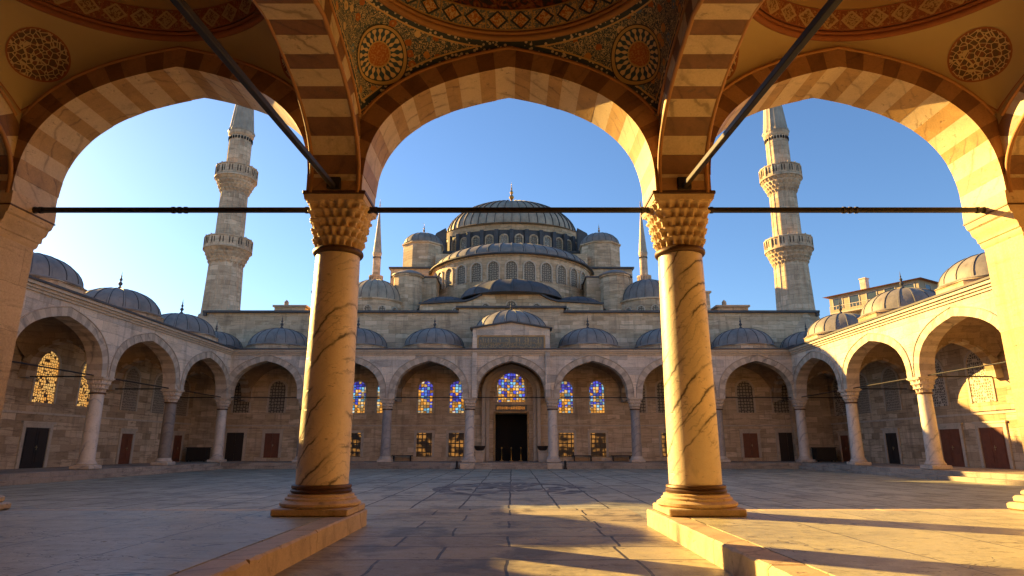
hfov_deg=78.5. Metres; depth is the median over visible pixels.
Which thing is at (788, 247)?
minaret
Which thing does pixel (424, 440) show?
grille window
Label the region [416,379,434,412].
stained window
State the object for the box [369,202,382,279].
minaret
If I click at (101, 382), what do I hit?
courtyard arcade
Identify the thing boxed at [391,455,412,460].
bench
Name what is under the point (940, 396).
window
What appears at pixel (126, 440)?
door
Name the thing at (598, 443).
grille window
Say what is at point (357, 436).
grille window
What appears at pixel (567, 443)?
grille window
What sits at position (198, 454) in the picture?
cabinet
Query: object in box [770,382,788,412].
window
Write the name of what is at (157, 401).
window
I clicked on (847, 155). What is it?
sky
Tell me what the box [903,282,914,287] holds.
window
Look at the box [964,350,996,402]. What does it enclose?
window
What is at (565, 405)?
stained window
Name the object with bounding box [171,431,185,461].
door
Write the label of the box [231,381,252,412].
window
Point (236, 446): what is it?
door
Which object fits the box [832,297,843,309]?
window
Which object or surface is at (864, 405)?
window
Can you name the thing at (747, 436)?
door
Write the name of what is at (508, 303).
window
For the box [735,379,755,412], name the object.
window
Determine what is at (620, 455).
bench
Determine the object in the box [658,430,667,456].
grille window
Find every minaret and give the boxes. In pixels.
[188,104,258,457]
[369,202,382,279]
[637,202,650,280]
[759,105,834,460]
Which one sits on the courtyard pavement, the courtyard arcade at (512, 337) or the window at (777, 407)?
the courtyard arcade at (512, 337)
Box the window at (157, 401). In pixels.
[150,373,164,413]
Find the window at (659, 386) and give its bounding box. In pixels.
[655,379,664,412]
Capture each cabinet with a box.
[185,447,211,461]
[811,447,836,461]
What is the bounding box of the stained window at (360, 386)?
[353,379,367,412]
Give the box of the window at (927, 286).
[924,283,931,289]
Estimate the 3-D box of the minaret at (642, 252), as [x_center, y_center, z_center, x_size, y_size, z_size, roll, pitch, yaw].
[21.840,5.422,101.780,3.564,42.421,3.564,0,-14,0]
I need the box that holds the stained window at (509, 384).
[495,372,526,401]
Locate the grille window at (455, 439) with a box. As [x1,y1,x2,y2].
[446,430,464,456]
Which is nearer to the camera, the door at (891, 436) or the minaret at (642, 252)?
the door at (891, 436)
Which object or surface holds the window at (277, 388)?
in the prayer hall
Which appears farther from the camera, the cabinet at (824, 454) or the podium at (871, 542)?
the cabinet at (824, 454)
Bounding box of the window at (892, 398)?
[881,366,902,410]
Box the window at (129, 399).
[119,366,140,410]
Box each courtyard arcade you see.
[0,252,241,485]
[207,302,815,468]
[781,252,1023,485]
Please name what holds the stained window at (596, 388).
in the prayer hall
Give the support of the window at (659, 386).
in the prayer hall
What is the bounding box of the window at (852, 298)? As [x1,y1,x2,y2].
[848,294,860,306]
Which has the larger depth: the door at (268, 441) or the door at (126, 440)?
the door at (268, 441)
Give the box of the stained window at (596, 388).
[587,379,605,412]
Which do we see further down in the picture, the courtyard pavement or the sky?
the courtyard pavement
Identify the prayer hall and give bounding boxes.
[203,183,819,460]
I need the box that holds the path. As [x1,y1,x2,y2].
[273,509,733,575]
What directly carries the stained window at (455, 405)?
in the prayer hall
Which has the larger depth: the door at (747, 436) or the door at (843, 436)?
the door at (747, 436)
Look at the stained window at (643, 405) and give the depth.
49.76 m
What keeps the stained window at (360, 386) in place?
in the prayer hall
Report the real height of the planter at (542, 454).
1.140 m
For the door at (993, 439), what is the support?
in the courtyard arcade at (918, 383)
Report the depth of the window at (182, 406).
47.97 m
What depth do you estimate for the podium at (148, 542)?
8.30 m
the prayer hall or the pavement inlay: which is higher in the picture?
the prayer hall
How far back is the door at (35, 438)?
32.85 m
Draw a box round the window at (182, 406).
[176,379,190,415]
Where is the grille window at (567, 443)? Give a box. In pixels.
[557,430,576,456]
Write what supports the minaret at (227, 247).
on the ground
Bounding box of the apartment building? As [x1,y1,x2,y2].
[823,277,937,314]
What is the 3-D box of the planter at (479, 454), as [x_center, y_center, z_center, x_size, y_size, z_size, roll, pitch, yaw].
[-2.360,12.097,45.730,0.840,1.140,0.840,0,-14,0]
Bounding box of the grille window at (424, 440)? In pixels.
[413,430,434,456]
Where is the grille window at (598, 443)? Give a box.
[588,430,608,456]
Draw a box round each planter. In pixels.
[474,446,484,461]
[537,446,547,461]
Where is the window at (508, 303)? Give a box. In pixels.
[505,300,516,305]
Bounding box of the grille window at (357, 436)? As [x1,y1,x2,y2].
[350,430,363,456]
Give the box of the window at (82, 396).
[74,360,89,406]
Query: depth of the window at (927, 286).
87.86 m
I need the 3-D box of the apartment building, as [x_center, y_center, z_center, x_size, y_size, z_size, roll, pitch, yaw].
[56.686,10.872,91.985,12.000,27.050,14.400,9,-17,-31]
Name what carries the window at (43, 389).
in the courtyard arcade at (101, 382)
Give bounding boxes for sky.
[33,98,984,318]
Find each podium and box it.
[0,509,366,575]
[647,509,1023,575]
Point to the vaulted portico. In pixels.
(354, 94)
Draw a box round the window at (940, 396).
[932,358,949,406]
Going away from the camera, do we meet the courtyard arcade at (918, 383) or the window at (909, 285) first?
the courtyard arcade at (918, 383)
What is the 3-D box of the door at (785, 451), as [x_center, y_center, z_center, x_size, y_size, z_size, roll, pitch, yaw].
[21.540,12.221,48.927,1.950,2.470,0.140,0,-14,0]
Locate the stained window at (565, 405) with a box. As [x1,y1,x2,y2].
[557,379,574,412]
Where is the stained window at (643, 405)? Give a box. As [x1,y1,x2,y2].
[630,382,647,412]
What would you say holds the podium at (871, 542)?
on the ground
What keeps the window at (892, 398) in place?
in the courtyard arcade at (918, 383)
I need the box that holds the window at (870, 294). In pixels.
[865,290,876,301]
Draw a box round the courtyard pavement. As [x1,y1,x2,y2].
[0,469,1023,520]
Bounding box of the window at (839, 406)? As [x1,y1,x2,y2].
[832,379,846,415]
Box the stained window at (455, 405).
[448,379,465,412]
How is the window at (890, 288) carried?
in the apartment building
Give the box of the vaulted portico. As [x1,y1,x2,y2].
[0,0,1023,516]
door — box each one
[14,421,56,468]
[115,428,137,463]
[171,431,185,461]
[223,428,248,460]
[260,429,283,457]
[738,429,761,457]
[774,428,794,460]
[836,431,851,461]
[880,428,903,463]
[937,423,968,466]
[972,420,1014,468]
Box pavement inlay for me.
[432,483,584,495]
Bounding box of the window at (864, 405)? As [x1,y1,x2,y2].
[857,373,872,413]
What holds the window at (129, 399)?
in the courtyard arcade at (101, 382)
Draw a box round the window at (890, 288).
[883,286,894,291]
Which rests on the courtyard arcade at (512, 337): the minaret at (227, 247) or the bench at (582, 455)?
the bench at (582, 455)
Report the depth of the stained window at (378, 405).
49.76 m
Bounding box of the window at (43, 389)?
[29,349,61,403]
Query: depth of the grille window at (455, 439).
49.00 m
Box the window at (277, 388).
[266,379,287,412]
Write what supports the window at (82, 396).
in the courtyard arcade at (101, 382)
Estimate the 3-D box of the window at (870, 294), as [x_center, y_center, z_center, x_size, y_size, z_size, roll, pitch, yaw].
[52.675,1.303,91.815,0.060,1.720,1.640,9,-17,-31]
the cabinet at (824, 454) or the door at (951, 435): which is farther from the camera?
the cabinet at (824, 454)
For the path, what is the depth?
9.60 m
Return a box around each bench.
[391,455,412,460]
[572,455,592,460]
[611,455,631,460]
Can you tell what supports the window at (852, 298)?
in the apartment building
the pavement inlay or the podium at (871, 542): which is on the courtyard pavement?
the pavement inlay
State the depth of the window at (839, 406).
48.03 m
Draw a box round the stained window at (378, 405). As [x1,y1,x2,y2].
[375,383,382,412]
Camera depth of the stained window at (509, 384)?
50.05 m

